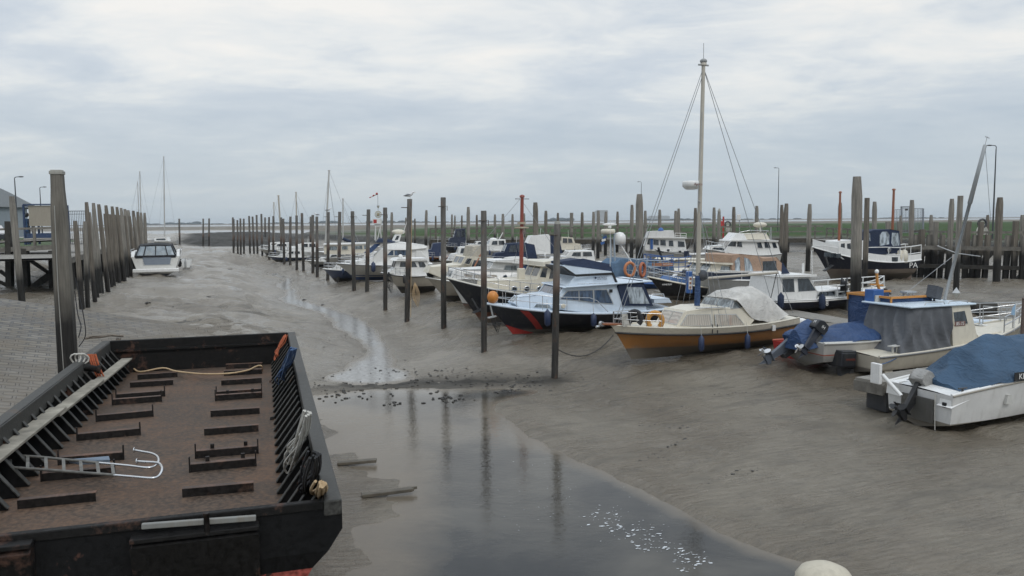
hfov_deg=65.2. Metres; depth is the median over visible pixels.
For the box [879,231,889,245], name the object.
window
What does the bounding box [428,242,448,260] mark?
cabin cruiser
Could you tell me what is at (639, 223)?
timber pile
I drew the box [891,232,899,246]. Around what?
window
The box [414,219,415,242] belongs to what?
timber pile
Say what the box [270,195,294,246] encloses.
sailing yacht
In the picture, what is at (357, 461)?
plank
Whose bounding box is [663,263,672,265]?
name board
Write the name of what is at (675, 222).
timber pile
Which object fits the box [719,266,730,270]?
window
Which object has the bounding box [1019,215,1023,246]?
jetty pile
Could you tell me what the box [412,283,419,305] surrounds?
rope loop
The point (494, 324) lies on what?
rope loop
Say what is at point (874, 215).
timber pile
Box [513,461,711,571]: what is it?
foam
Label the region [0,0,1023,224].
sky
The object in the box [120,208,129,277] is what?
wharf pile
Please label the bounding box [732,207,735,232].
timber pile
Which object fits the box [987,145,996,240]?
street lamp
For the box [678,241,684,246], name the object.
window
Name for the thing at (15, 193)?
street lamp
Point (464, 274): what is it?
window
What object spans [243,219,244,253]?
mooring post
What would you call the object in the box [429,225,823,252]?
timber jetty
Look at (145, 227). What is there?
wharf pile
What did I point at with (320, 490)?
rope coil
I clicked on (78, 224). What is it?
railing
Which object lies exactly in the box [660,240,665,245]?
window
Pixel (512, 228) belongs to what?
timber pile
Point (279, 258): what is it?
cabin cruiser
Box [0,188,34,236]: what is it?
storage hall
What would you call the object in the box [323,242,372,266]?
cabin cruiser
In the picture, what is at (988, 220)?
jetty pile
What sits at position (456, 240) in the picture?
cabin cruiser
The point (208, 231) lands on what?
mooring post
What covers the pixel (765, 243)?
window
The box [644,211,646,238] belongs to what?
timber pile
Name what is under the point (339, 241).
mooring post
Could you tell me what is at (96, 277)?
wharf pile
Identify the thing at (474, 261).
window
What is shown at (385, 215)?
mooring post
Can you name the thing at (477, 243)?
cabin cruiser
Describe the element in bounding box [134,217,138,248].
wharf pile
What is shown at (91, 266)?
wharf pile
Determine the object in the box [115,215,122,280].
wharf pile
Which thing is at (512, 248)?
window
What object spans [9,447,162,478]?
boarding ladder
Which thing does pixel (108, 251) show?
wharf pile
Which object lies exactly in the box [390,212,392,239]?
timber pile
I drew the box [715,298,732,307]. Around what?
window
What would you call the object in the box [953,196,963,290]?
timber pile
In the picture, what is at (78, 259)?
wharf pile
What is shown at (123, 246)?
wharf pile
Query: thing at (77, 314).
mooring rope
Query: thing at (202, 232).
mooring post
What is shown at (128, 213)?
wharf pile
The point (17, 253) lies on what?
mooring pile
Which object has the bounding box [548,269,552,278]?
window
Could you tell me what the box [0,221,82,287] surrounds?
timber pier
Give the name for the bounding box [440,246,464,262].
cabin cruiser
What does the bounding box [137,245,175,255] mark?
hood windows
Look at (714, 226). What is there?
timber pile
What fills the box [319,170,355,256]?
sailing yacht
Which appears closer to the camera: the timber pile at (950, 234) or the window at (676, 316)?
the window at (676, 316)
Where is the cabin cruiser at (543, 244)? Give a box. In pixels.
[525,229,561,258]
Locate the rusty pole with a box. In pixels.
[1020,297,1023,333]
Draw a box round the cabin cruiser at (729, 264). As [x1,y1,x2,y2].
[682,252,781,297]
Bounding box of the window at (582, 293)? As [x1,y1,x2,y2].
[579,290,593,302]
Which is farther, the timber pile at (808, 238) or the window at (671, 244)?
the window at (671, 244)
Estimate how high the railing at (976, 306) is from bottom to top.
0.666 m
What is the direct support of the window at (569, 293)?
in the flybridge cruiser at (592, 292)
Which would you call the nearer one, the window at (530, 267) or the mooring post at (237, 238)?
the window at (530, 267)
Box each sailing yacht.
[131,171,153,246]
[131,181,149,234]
[148,156,178,244]
[264,202,279,248]
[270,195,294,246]
[287,192,323,250]
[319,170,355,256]
[342,198,379,251]
[647,267,708,299]
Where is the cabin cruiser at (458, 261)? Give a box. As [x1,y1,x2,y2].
[423,245,490,301]
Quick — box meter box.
[737,214,740,230]
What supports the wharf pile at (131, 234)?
on the mudflat ground
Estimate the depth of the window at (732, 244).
66.84 m
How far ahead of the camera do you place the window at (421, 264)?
52.39 m
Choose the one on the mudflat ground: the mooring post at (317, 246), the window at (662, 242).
the mooring post at (317, 246)
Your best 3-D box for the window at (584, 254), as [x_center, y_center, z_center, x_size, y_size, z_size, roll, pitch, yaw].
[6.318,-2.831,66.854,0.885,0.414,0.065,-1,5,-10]
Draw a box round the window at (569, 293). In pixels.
[560,290,579,300]
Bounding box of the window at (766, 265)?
[762,260,776,270]
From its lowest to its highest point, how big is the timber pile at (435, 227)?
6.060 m
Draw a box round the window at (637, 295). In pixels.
[626,286,649,303]
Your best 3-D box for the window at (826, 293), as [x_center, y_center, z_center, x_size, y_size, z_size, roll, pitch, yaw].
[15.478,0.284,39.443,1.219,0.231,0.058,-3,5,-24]
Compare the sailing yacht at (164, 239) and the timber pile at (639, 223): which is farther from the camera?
the sailing yacht at (164, 239)
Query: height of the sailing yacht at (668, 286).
1.934 m
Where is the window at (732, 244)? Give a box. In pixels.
[727,241,736,246]
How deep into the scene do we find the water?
16.12 m
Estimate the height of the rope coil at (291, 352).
1.256 m
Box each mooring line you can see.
[410,221,411,316]
[559,335,612,356]
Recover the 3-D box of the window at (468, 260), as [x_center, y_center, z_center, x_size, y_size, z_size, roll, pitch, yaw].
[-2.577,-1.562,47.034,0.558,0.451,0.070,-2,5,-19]
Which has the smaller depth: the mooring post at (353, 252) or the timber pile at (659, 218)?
the mooring post at (353, 252)
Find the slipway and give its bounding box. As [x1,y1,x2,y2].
[0,298,280,415]
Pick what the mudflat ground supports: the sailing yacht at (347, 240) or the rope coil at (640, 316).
the sailing yacht at (347, 240)
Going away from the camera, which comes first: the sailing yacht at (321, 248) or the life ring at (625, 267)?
the life ring at (625, 267)
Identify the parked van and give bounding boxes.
[0,225,4,240]
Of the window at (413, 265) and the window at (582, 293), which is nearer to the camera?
the window at (582, 293)
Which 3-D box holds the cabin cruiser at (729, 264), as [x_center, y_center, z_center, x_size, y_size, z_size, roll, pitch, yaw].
[12.274,-0.630,45.078,5.686,2.688,3.293,-3,5,-23]
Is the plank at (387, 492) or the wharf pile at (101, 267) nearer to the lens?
the plank at (387, 492)
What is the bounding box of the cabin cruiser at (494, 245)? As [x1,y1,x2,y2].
[487,232,505,256]
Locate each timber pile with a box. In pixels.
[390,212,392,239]
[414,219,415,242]
[424,210,427,245]
[435,216,436,238]
[451,214,452,236]
[466,207,469,244]
[476,215,477,239]
[494,214,495,237]
[501,214,503,238]
[511,214,513,242]
[533,202,537,234]
[544,211,547,233]
[569,213,572,237]
[580,212,583,244]
[592,212,594,255]
[596,210,599,258]
[604,212,606,255]
[616,212,618,251]
[630,205,633,257]
[635,194,642,259]
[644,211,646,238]
[658,210,660,228]
[674,211,676,236]
[677,209,679,236]
[694,208,696,252]
[712,207,715,244]
[717,208,720,242]
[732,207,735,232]
[754,206,758,232]
[779,205,783,262]
[782,203,787,267]
[805,204,811,270]
[837,203,841,238]
[850,176,861,291]
[862,198,869,285]
[872,202,876,228]
[908,200,913,254]
[945,199,953,279]
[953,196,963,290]
[992,197,1002,281]
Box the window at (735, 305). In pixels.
[731,301,739,308]
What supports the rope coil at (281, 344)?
hanging from the open barge
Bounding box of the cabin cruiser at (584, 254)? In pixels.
[538,244,601,261]
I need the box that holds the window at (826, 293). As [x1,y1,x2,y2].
[817,291,835,295]
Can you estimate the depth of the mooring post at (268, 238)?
108.38 m
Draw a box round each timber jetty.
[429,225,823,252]
[817,228,1023,265]
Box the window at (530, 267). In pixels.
[525,265,533,275]
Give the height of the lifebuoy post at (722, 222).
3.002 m
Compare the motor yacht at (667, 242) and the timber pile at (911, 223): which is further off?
the motor yacht at (667, 242)
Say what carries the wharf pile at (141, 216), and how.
on the mudflat ground
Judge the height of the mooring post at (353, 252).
6.724 m
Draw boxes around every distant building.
[595,210,607,220]
[648,216,669,219]
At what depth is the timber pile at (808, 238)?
68.31 m
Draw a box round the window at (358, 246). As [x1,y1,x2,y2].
[355,245,362,249]
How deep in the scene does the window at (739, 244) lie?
66.86 m
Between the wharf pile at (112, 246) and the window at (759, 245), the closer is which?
the wharf pile at (112, 246)
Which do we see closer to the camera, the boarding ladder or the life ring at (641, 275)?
the boarding ladder
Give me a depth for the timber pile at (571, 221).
115.78 m
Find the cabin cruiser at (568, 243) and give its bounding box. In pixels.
[560,236,590,252]
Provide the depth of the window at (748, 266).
44.02 m
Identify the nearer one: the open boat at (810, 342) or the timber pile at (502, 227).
the open boat at (810, 342)
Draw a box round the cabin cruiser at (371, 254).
[355,245,380,259]
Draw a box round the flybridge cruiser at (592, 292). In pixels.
[487,258,671,334]
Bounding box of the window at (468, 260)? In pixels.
[464,258,472,264]
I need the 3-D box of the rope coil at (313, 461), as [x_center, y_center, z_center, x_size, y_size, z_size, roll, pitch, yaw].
[-2.539,2.397,9.986,0.237,1.121,1.912,-2,5,-20]
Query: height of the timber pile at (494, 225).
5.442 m
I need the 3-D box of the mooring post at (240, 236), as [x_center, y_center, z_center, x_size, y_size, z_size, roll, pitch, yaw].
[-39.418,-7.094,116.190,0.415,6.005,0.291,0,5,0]
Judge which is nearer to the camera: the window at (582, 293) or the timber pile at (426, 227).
the window at (582, 293)
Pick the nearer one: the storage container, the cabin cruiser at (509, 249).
the cabin cruiser at (509, 249)
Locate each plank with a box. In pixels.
[337,458,376,465]
[361,486,416,497]
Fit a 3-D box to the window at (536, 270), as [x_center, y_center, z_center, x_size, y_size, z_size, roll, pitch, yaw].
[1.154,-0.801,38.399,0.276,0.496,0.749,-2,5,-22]
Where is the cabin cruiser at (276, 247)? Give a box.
[259,243,288,254]
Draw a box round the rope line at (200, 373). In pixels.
[133,365,262,374]
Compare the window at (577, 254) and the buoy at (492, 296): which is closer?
the buoy at (492, 296)
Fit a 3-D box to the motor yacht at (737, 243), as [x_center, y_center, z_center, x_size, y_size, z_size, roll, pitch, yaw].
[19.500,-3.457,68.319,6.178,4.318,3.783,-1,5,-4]
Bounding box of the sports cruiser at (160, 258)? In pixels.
[130,243,181,275]
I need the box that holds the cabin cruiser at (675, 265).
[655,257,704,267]
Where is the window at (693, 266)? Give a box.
[690,262,701,271]
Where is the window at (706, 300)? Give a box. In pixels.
[701,297,718,304]
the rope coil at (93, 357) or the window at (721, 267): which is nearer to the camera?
the rope coil at (93, 357)
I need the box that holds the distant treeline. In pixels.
[147,217,944,224]
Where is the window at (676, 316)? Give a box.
[667,311,682,324]
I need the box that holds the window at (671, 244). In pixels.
[668,240,673,246]
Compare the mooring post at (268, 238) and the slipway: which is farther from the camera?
the mooring post at (268, 238)
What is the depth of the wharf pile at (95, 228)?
46.38 m
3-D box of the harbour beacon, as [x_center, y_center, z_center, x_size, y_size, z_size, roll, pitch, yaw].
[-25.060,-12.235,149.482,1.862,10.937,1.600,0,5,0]
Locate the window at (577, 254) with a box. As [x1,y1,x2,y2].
[571,252,580,256]
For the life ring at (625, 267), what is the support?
attached to the work boat at (617, 263)
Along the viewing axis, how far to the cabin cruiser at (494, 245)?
90.01 m
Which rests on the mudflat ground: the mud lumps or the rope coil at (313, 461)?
the mud lumps
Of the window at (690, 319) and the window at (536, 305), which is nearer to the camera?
the window at (690, 319)
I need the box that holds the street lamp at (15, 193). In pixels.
[14,176,23,218]
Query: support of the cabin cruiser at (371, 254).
on the mudflat ground
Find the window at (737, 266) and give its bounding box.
[734,256,740,270]
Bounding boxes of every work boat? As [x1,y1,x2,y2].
[601,223,668,288]
[643,247,690,277]
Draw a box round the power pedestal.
[686,271,692,292]
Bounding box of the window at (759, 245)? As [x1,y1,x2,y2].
[756,242,762,247]
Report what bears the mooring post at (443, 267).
on the mudflat ground
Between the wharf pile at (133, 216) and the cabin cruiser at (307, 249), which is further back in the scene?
the cabin cruiser at (307, 249)
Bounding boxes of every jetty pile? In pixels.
[929,215,932,234]
[985,215,989,234]
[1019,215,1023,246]
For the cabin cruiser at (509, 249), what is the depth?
70.29 m
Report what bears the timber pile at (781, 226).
on the mudflat ground
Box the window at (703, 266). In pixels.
[700,263,711,271]
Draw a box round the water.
[43,218,1019,575]
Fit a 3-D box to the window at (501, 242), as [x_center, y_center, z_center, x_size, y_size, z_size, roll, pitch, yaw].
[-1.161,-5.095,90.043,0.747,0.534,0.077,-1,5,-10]
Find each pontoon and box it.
[653,290,847,322]
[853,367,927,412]
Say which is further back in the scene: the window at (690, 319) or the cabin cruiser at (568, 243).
the cabin cruiser at (568, 243)
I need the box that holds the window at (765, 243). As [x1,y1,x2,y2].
[764,242,770,247]
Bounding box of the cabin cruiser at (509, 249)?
[488,239,536,258]
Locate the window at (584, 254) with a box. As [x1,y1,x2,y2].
[582,252,592,256]
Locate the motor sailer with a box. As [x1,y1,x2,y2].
[446,195,560,322]
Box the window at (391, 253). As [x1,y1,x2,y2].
[387,250,393,255]
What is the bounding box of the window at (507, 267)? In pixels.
[503,265,517,270]
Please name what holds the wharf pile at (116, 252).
on the mudflat ground
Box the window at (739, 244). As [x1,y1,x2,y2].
[736,241,742,247]
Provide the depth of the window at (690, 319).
28.37 m
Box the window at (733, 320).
[714,314,744,325]
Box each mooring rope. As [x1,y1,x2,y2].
[70,353,89,363]
[74,291,81,337]
[75,277,85,346]
[85,334,123,339]
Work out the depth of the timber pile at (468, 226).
107.88 m
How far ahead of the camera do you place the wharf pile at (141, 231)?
76.84 m
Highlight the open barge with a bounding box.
[0,332,341,575]
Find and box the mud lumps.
[145,268,790,483]
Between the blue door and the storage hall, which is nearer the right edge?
the blue door
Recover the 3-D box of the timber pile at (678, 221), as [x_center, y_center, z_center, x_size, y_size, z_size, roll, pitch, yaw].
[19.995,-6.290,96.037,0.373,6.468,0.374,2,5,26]
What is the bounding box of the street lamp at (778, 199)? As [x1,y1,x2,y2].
[775,167,778,230]
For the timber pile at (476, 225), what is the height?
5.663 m
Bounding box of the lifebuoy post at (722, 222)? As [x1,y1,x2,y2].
[721,217,723,237]
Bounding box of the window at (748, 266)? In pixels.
[744,257,753,270]
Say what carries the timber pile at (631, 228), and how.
on the mudflat ground
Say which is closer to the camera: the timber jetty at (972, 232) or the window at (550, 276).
the window at (550, 276)
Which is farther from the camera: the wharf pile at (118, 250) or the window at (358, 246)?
the window at (358, 246)
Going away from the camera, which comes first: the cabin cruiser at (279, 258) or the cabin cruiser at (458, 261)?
the cabin cruiser at (458, 261)
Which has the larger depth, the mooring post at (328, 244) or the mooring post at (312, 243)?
the mooring post at (312, 243)
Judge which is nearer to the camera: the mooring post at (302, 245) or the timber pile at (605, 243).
the mooring post at (302, 245)
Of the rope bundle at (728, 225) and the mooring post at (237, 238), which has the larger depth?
the mooring post at (237, 238)
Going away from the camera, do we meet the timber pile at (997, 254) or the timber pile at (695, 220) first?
the timber pile at (997, 254)
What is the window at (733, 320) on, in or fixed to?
in the sailing sloop
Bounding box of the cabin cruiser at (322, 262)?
[305,254,350,266]
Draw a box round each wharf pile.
[73,221,84,309]
[83,221,89,307]
[85,202,96,301]
[89,212,98,297]
[92,203,101,292]
[97,204,110,291]
[97,224,103,293]
[103,214,113,286]
[104,205,115,285]
[109,214,116,281]
[111,206,120,282]
[115,207,126,280]
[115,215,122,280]
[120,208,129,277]
[120,215,127,277]
[123,209,132,271]
[124,216,132,276]
[127,210,133,268]
[129,216,135,268]
[132,211,136,249]
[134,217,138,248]
[136,212,140,244]
[139,217,143,243]
[140,213,143,236]
[143,213,147,243]
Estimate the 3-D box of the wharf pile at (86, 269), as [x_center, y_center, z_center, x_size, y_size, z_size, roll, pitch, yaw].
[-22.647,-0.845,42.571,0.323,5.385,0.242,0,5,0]
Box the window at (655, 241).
[653,239,658,245]
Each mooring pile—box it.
[9,196,25,301]
[49,170,77,372]
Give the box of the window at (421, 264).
[417,261,425,267]
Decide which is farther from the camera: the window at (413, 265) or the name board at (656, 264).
the window at (413, 265)
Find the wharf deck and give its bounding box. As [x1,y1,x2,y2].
[0,239,108,288]
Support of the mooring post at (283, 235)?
on the mudflat ground
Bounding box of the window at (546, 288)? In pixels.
[539,284,552,292]
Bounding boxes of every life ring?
[623,261,635,276]
[639,262,645,277]
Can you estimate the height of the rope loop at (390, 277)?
1.320 m
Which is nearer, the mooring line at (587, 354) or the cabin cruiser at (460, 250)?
the mooring line at (587, 354)
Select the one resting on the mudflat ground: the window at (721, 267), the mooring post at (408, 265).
the mooring post at (408, 265)
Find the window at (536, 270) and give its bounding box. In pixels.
[531,266,540,276]
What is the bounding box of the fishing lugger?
[812,188,921,279]
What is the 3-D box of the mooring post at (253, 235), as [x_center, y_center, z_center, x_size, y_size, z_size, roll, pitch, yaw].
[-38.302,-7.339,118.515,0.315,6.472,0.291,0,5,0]
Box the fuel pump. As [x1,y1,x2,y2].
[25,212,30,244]
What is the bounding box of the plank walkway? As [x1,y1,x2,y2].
[0,358,131,462]
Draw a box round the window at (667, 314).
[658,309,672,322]
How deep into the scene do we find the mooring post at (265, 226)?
205.41 m
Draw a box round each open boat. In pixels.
[758,269,931,365]
[870,334,1023,429]
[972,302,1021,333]
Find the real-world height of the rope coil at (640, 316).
0.578 m
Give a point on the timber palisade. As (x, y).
(976, 265)
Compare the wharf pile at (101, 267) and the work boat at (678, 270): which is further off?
the work boat at (678, 270)
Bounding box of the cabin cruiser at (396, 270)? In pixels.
[381,254,435,292]
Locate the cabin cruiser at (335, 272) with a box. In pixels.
[323,262,351,281]
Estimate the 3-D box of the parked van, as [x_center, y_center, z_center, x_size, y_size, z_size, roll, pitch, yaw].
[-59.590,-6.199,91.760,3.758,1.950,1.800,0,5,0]
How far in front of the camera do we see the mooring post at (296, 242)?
88.67 m
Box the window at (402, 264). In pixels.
[399,262,405,266]
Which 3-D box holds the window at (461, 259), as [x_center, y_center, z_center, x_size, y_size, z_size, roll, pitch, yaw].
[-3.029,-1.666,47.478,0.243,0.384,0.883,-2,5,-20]
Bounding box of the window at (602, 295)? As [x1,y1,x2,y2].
[593,289,612,303]
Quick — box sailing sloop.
[595,43,805,358]
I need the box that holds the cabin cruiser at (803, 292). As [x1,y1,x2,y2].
[748,251,890,310]
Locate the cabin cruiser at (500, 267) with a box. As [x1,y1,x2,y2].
[446,256,526,308]
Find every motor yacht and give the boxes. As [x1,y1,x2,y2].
[336,222,432,280]
[643,228,706,262]
[703,222,781,260]
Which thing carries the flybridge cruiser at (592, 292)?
on the mudflat ground
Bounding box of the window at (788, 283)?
[782,278,794,292]
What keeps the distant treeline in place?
on the mudflat ground
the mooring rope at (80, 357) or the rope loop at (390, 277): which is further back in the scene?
the rope loop at (390, 277)
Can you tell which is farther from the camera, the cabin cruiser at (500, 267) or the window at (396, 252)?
the window at (396, 252)
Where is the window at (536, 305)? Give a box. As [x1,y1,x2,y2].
[533,304,551,308]
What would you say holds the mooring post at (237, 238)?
on the mudflat ground
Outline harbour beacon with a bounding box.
[373,206,381,240]
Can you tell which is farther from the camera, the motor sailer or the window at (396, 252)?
the window at (396, 252)
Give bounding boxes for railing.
[69,211,85,243]
[970,302,997,315]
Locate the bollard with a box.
[795,560,851,575]
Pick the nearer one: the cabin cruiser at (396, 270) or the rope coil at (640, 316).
the rope coil at (640, 316)
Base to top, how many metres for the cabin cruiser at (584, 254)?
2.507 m
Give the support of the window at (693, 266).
in the cabin cruiser at (729, 264)
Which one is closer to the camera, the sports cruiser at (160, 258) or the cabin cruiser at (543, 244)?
the sports cruiser at (160, 258)
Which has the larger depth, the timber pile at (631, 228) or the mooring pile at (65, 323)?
the timber pile at (631, 228)
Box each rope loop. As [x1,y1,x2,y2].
[387,272,392,292]
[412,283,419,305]
[491,310,499,331]
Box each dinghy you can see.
[178,259,191,268]
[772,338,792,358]
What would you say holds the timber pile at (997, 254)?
on the mudflat ground
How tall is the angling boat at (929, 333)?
9.065 m
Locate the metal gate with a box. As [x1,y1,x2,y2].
[895,206,923,232]
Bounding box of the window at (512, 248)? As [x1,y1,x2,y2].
[508,245,516,251]
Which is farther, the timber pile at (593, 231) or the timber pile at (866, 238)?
the timber pile at (593, 231)
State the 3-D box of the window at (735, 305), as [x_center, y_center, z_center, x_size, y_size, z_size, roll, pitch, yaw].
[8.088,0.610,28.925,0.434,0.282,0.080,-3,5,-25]
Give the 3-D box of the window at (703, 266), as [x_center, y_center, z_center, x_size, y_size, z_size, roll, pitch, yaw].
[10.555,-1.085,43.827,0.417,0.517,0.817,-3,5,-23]
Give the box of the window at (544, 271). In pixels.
[539,267,547,277]
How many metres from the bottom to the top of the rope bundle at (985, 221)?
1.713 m
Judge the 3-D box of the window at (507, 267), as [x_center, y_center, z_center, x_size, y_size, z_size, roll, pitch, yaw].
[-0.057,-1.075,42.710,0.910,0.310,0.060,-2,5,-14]
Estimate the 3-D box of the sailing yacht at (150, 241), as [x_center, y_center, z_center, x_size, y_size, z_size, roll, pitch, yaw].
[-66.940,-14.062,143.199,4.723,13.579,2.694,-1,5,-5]
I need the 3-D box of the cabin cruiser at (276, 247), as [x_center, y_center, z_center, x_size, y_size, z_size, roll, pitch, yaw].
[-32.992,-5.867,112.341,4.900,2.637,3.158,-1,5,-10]
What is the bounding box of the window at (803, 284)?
[797,278,816,291]
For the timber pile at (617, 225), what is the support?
on the mudflat ground
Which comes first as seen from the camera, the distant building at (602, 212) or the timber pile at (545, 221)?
the timber pile at (545, 221)
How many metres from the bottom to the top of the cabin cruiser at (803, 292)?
3.073 m
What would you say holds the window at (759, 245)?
in the motor yacht at (737, 243)
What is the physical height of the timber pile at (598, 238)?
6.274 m
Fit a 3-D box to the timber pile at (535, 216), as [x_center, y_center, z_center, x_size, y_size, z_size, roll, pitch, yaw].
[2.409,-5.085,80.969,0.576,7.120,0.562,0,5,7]
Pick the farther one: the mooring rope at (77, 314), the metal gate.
the metal gate
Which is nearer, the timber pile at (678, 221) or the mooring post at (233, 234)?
the timber pile at (678, 221)
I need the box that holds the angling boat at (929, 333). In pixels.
[828,136,1021,375]
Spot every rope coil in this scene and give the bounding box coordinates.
[87,354,103,376]
[274,334,287,360]
[275,347,296,384]
[283,410,311,473]
[298,450,321,494]
[309,480,327,498]
[627,309,643,324]
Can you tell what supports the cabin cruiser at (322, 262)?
on the mudflat ground
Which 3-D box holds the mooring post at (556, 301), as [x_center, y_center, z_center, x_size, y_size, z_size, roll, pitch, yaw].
[1.489,0.814,27.764,0.358,6.250,0.371,4,7,45]
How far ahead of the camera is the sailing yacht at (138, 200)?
168.28 m
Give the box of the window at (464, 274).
[462,273,472,277]
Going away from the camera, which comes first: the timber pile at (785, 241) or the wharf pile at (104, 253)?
the wharf pile at (104, 253)
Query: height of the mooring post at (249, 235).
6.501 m
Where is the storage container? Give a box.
[22,204,70,244]
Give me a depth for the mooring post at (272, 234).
107.15 m
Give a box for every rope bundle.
[724,221,731,233]
[976,218,987,234]
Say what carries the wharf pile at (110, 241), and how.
on the mudflat ground
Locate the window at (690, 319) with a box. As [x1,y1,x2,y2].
[680,314,711,325]
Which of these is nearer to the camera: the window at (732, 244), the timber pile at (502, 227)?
the window at (732, 244)
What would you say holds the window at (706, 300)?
in the sailing sloop
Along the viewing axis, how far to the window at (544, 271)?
38.00 m
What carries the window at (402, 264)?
in the cabin cruiser at (396, 270)
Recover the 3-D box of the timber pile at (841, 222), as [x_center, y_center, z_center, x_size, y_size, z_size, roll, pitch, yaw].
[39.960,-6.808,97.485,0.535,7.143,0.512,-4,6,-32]
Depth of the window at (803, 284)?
38.88 m
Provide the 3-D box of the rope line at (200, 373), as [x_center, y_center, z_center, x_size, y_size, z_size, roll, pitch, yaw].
[-8.867,1.830,21.195,4.349,0.856,1.341,0,5,12]
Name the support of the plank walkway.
on the open barge
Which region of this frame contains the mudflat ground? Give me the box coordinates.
[0,217,1023,575]
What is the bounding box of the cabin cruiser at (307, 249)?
[277,242,323,258]
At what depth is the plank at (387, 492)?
16.33 m
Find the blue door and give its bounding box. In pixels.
[650,239,652,248]
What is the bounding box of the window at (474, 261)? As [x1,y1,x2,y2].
[471,260,480,266]
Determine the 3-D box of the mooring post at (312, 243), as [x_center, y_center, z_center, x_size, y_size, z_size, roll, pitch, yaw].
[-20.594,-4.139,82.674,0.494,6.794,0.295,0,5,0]
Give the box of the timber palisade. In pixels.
[885,221,1023,278]
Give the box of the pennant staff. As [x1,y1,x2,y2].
[1011,303,1015,331]
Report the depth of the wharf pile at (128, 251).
64.57 m
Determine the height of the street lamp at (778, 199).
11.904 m
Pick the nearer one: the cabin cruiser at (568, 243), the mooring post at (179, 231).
the cabin cruiser at (568, 243)
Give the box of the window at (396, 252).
[394,250,405,255]
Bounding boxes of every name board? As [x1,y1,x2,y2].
[652,263,661,265]
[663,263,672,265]
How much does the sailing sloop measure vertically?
11.171 m
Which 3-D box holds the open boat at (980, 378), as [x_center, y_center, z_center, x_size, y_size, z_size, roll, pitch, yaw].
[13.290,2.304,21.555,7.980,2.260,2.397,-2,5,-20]
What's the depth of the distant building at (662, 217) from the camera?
2620.23 m
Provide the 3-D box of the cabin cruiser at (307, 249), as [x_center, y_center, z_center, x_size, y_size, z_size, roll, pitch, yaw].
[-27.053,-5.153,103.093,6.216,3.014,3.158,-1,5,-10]
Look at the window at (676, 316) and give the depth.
28.50 m
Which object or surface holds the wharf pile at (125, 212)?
on the mudflat ground
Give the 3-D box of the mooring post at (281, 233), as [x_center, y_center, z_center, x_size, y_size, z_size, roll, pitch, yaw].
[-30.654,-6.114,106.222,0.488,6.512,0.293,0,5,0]
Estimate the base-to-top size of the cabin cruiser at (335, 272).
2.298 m
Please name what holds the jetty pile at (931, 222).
on the mudflat ground
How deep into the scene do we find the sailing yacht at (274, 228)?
128.04 m
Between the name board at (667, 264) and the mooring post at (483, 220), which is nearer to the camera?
the mooring post at (483, 220)
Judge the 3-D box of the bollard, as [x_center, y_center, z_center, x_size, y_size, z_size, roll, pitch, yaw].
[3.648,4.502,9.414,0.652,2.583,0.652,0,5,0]
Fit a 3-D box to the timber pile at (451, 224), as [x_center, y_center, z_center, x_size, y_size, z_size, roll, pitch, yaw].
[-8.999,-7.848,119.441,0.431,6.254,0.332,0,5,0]
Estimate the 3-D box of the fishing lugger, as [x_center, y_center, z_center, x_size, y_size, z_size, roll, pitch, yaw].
[25.558,-3.687,58.235,7.609,7.037,3.394,-1,5,-3]
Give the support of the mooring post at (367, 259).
on the mudflat ground
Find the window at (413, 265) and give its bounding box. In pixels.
[411,261,417,267]
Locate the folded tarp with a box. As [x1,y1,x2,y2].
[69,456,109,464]
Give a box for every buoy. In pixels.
[487,291,497,302]
[645,310,664,326]
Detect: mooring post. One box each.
[178,219,180,244]
[202,219,203,245]
[208,218,209,245]
[232,217,234,252]
[236,220,238,253]
[239,218,241,254]
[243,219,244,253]
[248,216,250,253]
[252,217,254,253]
[256,215,258,253]
[260,214,262,255]
[264,217,265,236]
[268,217,269,259]
[272,216,273,259]
[280,217,281,250]
[282,219,285,263]
[289,217,291,264]
[295,215,297,269]
[301,213,304,270]
[311,215,313,272]
[315,217,318,276]
[326,212,329,280]
[336,212,340,282]
[351,211,355,290]
[362,209,369,291]
[380,207,387,310]
[401,199,411,321]
[438,197,447,328]
[478,211,488,352]
[549,221,560,378]
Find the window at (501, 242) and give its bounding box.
[498,240,504,244]
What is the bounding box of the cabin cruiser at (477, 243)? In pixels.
[463,241,480,245]
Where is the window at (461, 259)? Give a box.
[457,256,464,262]
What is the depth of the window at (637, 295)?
33.53 m
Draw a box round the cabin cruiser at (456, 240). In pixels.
[446,222,465,251]
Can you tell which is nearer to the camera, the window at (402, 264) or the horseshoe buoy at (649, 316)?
the horseshoe buoy at (649, 316)
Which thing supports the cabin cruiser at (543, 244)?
on the mudflat ground
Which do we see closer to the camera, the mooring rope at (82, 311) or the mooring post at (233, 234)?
the mooring rope at (82, 311)
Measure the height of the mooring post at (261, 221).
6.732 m
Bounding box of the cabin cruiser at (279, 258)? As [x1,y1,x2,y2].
[269,249,309,261]
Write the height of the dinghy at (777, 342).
0.540 m
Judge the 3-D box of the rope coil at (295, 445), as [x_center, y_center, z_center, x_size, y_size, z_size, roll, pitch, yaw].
[-3.078,2.228,11.418,0.214,1.205,1.682,-3,5,-28]
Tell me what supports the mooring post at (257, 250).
on the mudflat ground
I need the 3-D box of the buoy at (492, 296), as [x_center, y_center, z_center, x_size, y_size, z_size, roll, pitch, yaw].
[-0.785,0.371,32.727,0.480,0.519,0.480,-2,5,-19]

